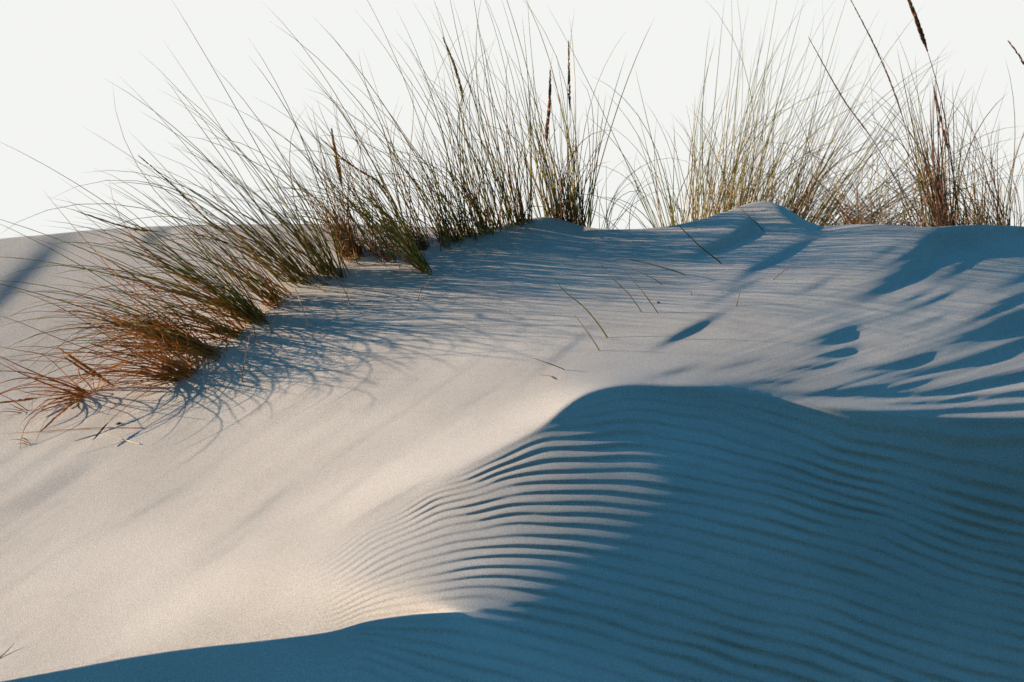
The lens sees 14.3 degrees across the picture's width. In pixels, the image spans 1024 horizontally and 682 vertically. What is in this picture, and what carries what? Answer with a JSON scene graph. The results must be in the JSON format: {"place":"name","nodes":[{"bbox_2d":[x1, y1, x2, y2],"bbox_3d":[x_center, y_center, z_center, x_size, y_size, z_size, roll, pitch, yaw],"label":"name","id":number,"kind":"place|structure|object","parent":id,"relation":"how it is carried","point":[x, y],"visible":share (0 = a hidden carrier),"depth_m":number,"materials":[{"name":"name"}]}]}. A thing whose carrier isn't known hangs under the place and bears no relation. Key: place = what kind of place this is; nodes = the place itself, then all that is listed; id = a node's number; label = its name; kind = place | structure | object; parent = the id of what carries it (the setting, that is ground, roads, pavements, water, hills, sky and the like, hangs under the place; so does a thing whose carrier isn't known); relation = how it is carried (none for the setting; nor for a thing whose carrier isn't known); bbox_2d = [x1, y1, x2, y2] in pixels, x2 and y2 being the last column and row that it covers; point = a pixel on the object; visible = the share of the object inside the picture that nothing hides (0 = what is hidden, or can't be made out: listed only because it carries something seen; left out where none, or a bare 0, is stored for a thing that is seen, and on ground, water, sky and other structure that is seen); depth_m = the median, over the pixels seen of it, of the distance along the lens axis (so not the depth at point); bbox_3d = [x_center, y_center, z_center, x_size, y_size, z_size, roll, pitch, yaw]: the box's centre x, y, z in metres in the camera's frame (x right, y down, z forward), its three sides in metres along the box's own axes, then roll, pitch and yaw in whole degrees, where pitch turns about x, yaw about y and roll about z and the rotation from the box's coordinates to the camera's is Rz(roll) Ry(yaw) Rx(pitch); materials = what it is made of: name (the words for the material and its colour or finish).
{"place":"outdoors","nodes":[
{"label":"outdoors","id":0,"kind":"place"},
{"bbox_2d":[241,336,249,382],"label":"grass blade","id":1,"kind":"object","parent":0,"point":[244,362],"visible":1,"depth_m":17.81,"materials":[{"name":"brown plant"}]},
{"bbox_2d":[0,201,1023,681],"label":"dune","id":2,"kind":"structure","parent":0,"point":[808,467],"depth_m":16.29,"materials":[{"name":"beige sand"}]},
{"bbox_2d":[1,394,26,412],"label":"marram tuft","id":3,"kind":"object","parent":2,"relation":"on","point":[15,407],"visible":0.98,"depth_m":18.21,"materials":[{"name":"brown plant"}]},
{"bbox_2d":[0,347,127,445],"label":"marram tuft","id":4,"kind":"object","parent":2,"relation":"on","point":[67,393],"visible":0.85,"depth_m":18.14,"materials":[{"name":"brown plant"}]},
{"bbox_2d":[3,427,143,433],"bbox_3d":[-1.920,0.391,17.882,0.756,0.041,0.027,0,1,28],"label":"grass blade","id":5,"kind":"object","parent":2,"relation":"on","point":[85,428],"visible":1,"depth_m":17.86,"materials":[{"name":"brown plant"}]},
{"bbox_2d":[1,195,218,450],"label":"marram tuft","id":6,"kind":"object","parent":2,"relation":"on","point":[183,370],"visible":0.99,"depth_m":18.00,"materials":[{"name":"brown plant"}]},
{"bbox_2d":[0,224,230,411],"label":"marram tuft","id":7,"kind":"object","parent":2,"relation":"on","point":[199,345],"visible":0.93,"depth_m":18.15,"materials":[{"name":"brown plant"}]},
{"bbox_2d":[0,145,276,361],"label":"marram tuft","id":8,"kind":"object","parent":2,"relation":"on","point":[249,313],"visible":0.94,"depth_m":18.26,"materials":[{"name":"green plant"}]},
{"bbox_2d":[50,181,258,361],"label":"marram tuft","id":9,"kind":"object","parent":2,"relation":"on","point":[220,329],"visible":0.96,"depth_m":18.22,"materials":[{"name":"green plant"}]},
{"bbox_2d":[2,43,329,290],"bbox_3d":[-1.498,-0.769,18.357,1.445,1.193,1.250,0,1,-18],"label":"marram tuft","id":10,"kind":"object","parent":2,"relation":"on","point":[286,265],"visible":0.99,"depth_m":18.49,"materials":[{"name":"green plant"}]},
{"bbox_2d":[49,83,294,311],"bbox_3d":[-1.511,-0.625,18.236,1.077,1.072,0.828,0,1,0],"label":"marram tuft","id":11,"kind":"object","parent":2,"relation":"on","point":[270,299],"visible":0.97,"depth_m":18.39,"materials":[{"name":"green plant"}]},
{"bbox_2d":[163,5,349,280],"bbox_3d":[-1.150,-0.919,18.341,0.878,1.311,0.881,0,1,0],"label":"marram tuft","id":12,"kind":"object","parent":2,"relation":"on","point":[329,265],"visible":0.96,"depth_m":18.53,"materials":[{"name":"green plant"}]},
{"bbox_2d":[179,60,393,265],"bbox_3d":[-1.009,-0.792,18.469,0.606,0.929,1.196,1,1,40],"label":"marram tuft","id":13,"kind":"object","parent":2,"relation":"on","point":[347,249],"visible":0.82,"depth_m":18.70,"materials":[{"name":"green plant"}]},
{"bbox_2d":[294,286,309,327],"bbox_3d":[-0.934,-0.151,18.166,0.074,0.193,0.006,0,1,-22],"label":"grass blade","id":14,"kind":"object","parent":2,"relation":"on","point":[303,310],"visible":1,"depth_m":18.17,"materials":[{"name":"plant"}]},
{"bbox_2d":[203,15,463,247],"bbox_3d":[-0.788,-0.979,18.614,0.979,1.169,0.775,0,1,27],"label":"marram tuft","id":15,"kind":"object","parent":2,"relation":"on","point":[418,235],"visible":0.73,"depth_m":18.70,"materials":[{"name":"green plant"}]},
{"bbox_2d":[264,89,413,274],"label":"marram tuft","id":16,"kind":"object","parent":2,"relation":"on","point":[376,233],"visible":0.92,"depth_m":18.64,"materials":[{"name":"green plant"}]},
{"bbox_2d":[256,60,431,274],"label":"marram tuft","id":17,"kind":"object","parent":2,"relation":"on","point":[418,261],"visible":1,"depth_m":18.42,"materials":[{"name":"green plant"}]},
{"bbox_2d":[274,0,488,251],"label":"marram tuft","id":18,"kind":"object","parent":2,"relation":"on","point":[449,230],"visible":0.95,"depth_m":18.66,"materials":[{"name":"green plant"}]},
{"bbox_2d":[416,238,427,250],"bbox_3d":[-0.416,-0.431,18.697,0.108,0.087,0.087,1,1,34],"label":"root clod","id":19,"kind":"object","parent":2,"relation":"on","point":[422,245],"visible":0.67,"depth_m":18.69,"materials":[{"name":"brown soil"}]},
{"bbox_2d":[356,5,548,240],"bbox_3d":[-0.294,-0.975,18.590,0.774,1.216,0.809,0,1,25],"label":"marram tuft","id":20,"kind":"object","parent":2,"relation":"on","point":[482,224],"visible":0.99,"depth_m":18.70,"materials":[{"name":"green plant"}]},
{"bbox_2d":[420,0,542,229],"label":"marram tuft","id":21,"kind":"object","parent":2,"relation":"on","point":[520,212],"visible":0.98,"depth_m":18.75,"materials":[{"name":"green plant"}]},
{"bbox_2d":[469,1,648,226],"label":"marram tuft","id":22,"kind":"object","parent":2,"relation":"on","point":[573,197],"visible":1,"depth_m":18.86,"materials":[{"name":"green plant"}]},
{"bbox_2d":[554,278,607,337],"bbox_3d":[0.291,-0.140,17.276,0.234,0.261,0.006,0,1,7],"label":"grass blade","id":23,"kind":"object","parent":2,"relation":"on","point":[585,309],"visible":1,"depth_m":17.27,"materials":[{"name":"plant"}]},
{"bbox_2d":[574,314,599,350],"bbox_3d":[0.312,-0.035,17.068,0.117,0.162,0.004,0,1,-16],"label":"grass blade","id":24,"kind":"object","parent":2,"relation":"on","point":[589,334],"visible":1,"depth_m":17.07,"materials":[{"name":"brown plant"}]},
{"bbox_2d":[535,105,703,228],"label":"marram tuft","id":25,"kind":"object","parent":2,"relation":"on","point":[606,219],"visible":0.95,"depth_m":18.77,"materials":[{"name":"green plant"}]},
{"bbox_2d":[599,262,641,311],"bbox_3d":[0.460,-0.235,17.528,0.200,0.234,0.005,0,1,-9],"label":"grass blade","id":26,"kind":"object","parent":2,"relation":"on","point":[624,289],"visible":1,"depth_m":17.53,"materials":[{"name":"brown plant"}]},
{"bbox_2d":[624,270,657,312],"bbox_3d":[0.549,-0.216,17.515,0.160,0.203,0.004,0,1,11],"label":"grass blade","id":27,"kind":"object","parent":2,"relation":"on","point":[643,293],"visible":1,"depth_m":17.51,"materials":[{"name":"brown plant"}]},
{"bbox_2d":[607,259,684,274],"bbox_3d":[0.589,-0.324,18.005,0.365,0.077,0.009,0,1,-4],"label":"grass blade","id":28,"kind":"object","parent":2,"relation":"on","point":[652,264],"visible":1,"depth_m":18.01,"materials":[{"name":"plant"}]},
{"bbox_2d":[547,5,751,227],"bbox_3d":[0.629,-0.986,19.403,1.095,1.189,0.564,0,1,-19],"label":"marram tuft","id":29,"kind":"object","parent":2,"relation":"on","point":[671,205],"visible":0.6,"depth_m":19.37,"materials":[{"name":"green plant"}]},
{"bbox_2d":[670,216,721,263],"bbox_3d":[0.809,-0.456,18.149,0.252,0.239,0.006,0,1,6],"label":"grass blade","id":30,"kind":"object","parent":2,"relation":"on","point":[697,243],"visible":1,"depth_m":18.14,"materials":[{"name":"plant"}]},
{"bbox_2d":[634,2,877,222],"bbox_3d":[1.192,-1.023,20.540,1.261,1.532,1.467,0,1,27],"label":"marram tuft","id":31,"kind":"object","parent":2,"relation":"on","point":[707,207],"visible":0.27,"depth_m":20.34,"materials":[{"name":"green plant"}]},
{"bbox_2d":[692,1,888,216],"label":"marram tuft","id":32,"kind":"object","parent":2,"relation":"on","point":[741,199],"visible":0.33,"depth_m":20.34,"materials":[{"name":"green plant"}]},
{"bbox_2d":[744,1,948,225],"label":"marram tuft","id":33,"kind":"object","parent":2,"relation":"on","point":[803,203],"visible":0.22,"depth_m":20.37,"materials":[{"name":"green plant"}]},
{"bbox_2d":[713,0,1017,225],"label":"marram tuft","id":34,"kind":"object","parent":2,"relation":"on","point":[853,220],"visible":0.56,"depth_m":19.34,"materials":[{"name":"green plant"}]},
{"bbox_2d":[731,0,999,226],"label":"marram tuft","id":35,"kind":"object","parent":2,"relation":"on","point":[938,213],"visible":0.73,"depth_m":19.00,"materials":[{"name":"brown plant"}]},
{"bbox_2d":[806,47,1023,226],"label":"marram tuft","id":36,"kind":"object","parent":2,"relation":"on","point":[855,204],"visible":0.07,"depth_m":20.41,"materials":[{"name":"green plant"}]},
{"bbox_2d":[853,40,1023,225],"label":"marram tuft","id":37,"kind":"object","parent":2,"relation":"on","point":[997,218],"visible":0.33,"depth_m":19.38,"materials":[{"name":"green plant"}]},
{"bbox_2d":[870,93,1023,226],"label":"marram tuft","id":38,"kind":"object","parent":2,"relation":"on","point":[970,213],"visible":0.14,"depth_m":19.35,"materials":[{"name":"brown plant"}]},
{"bbox_2d":[0,0,1023,238],"label":"sky","id":39,"kind":"structure","parent":0,"point":[56,56],"materials":[{"name":"white"}]}
]}

